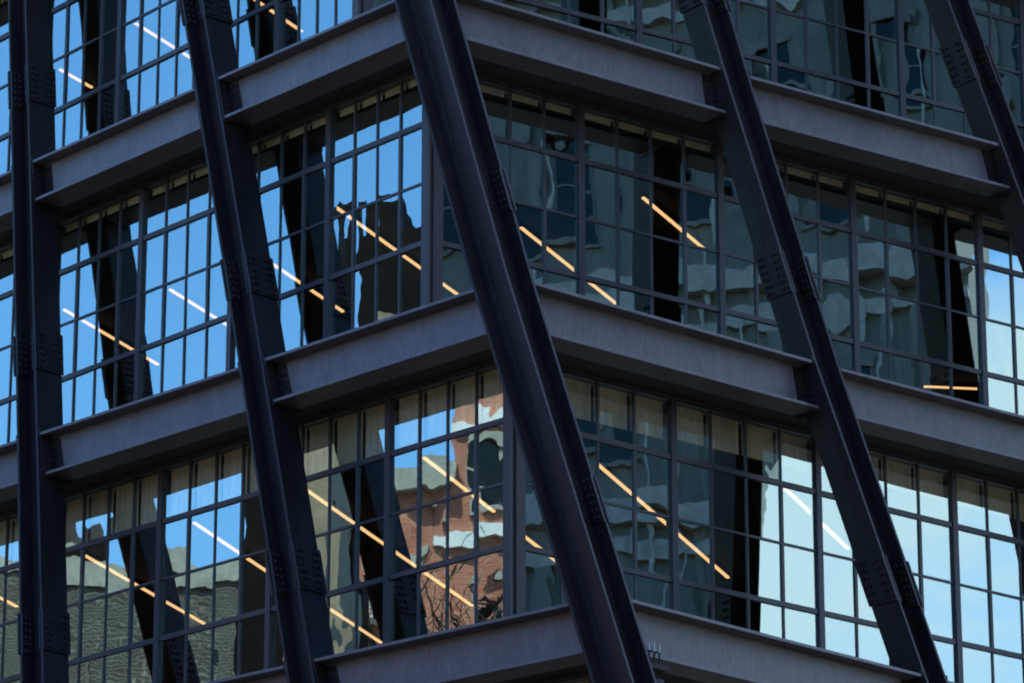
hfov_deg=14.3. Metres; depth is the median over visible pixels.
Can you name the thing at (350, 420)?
window
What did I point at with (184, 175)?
window
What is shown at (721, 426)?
window
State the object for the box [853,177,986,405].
window
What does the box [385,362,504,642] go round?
window
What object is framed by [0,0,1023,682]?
office building
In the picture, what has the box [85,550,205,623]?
ceiling light
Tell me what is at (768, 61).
window
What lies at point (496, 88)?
window
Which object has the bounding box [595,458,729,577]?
ceiling light
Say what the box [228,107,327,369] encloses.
window
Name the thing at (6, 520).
window
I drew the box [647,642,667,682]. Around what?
floodlight
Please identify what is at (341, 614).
ceiling light
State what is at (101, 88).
window
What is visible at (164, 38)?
ceiling light
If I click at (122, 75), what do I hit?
window
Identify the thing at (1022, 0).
window
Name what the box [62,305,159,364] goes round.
ceiling light
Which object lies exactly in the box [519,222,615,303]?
ceiling light
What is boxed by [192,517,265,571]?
ceiling light
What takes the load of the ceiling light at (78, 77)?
attached to the office building
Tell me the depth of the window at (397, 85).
54.28 m
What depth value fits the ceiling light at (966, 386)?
67.00 m
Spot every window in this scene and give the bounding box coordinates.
[0,0,10,171]
[0,241,15,442]
[0,511,19,682]
[52,0,119,146]
[58,186,141,421]
[65,466,159,682]
[116,0,193,122]
[135,159,228,400]
[154,438,267,682]
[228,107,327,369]
[231,0,276,65]
[266,396,386,668]
[276,0,352,50]
[325,71,422,337]
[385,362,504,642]
[440,76,582,299]
[500,0,639,43]
[523,369,676,612]
[546,674,590,682]
[582,104,723,334]
[640,0,774,81]
[674,398,822,647]
[721,144,857,371]
[773,0,903,116]
[818,448,960,682]
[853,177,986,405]
[900,0,1023,144]
[954,470,1023,682]
[979,211,1023,413]
[1022,0,1023,31]
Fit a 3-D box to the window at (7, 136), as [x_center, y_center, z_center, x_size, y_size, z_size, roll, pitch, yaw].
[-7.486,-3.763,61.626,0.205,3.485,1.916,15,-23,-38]
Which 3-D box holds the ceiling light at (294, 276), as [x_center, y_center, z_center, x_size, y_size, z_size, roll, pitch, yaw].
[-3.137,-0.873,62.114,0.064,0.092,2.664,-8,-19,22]
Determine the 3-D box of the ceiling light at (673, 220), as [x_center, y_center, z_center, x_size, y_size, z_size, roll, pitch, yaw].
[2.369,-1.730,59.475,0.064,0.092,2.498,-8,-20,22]
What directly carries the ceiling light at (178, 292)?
attached to the office building
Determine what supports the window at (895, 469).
in the office building
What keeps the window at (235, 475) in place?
in the office building
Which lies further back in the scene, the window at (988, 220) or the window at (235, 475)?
the window at (988, 220)
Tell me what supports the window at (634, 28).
in the office building
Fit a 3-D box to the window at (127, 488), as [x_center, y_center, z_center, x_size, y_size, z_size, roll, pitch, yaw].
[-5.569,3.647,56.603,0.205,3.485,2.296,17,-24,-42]
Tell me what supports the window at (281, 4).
in the office building
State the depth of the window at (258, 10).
56.83 m
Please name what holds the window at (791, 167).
in the office building
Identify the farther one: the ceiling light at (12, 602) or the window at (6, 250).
the ceiling light at (12, 602)
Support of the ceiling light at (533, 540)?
attached to the office building
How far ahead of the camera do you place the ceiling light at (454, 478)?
56.76 m
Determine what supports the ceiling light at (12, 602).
attached to the office building
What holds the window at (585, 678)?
in the office building
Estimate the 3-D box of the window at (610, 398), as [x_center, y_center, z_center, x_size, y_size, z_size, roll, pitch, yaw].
[1.057,2.161,52.028,2.571,3.485,0.205,15,-23,-38]
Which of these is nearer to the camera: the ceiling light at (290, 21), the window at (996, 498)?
the window at (996, 498)
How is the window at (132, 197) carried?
in the office building
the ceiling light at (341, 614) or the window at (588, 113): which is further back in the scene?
the ceiling light at (341, 614)
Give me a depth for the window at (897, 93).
59.54 m
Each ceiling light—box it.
[0,592,18,606]
[58,65,93,87]
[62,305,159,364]
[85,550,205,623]
[129,16,189,58]
[168,285,226,325]
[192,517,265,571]
[254,0,303,31]
[270,256,344,311]
[307,484,473,605]
[330,604,382,642]
[337,201,460,294]
[422,452,495,512]
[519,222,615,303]
[526,531,554,561]
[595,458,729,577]
[641,192,707,247]
[783,481,849,548]
[923,381,976,389]
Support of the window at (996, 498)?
in the office building
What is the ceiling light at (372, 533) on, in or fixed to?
attached to the office building
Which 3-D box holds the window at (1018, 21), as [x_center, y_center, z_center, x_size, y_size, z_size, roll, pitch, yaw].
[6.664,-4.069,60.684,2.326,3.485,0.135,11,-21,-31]
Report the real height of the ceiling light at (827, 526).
0.092 m
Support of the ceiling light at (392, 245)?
attached to the office building

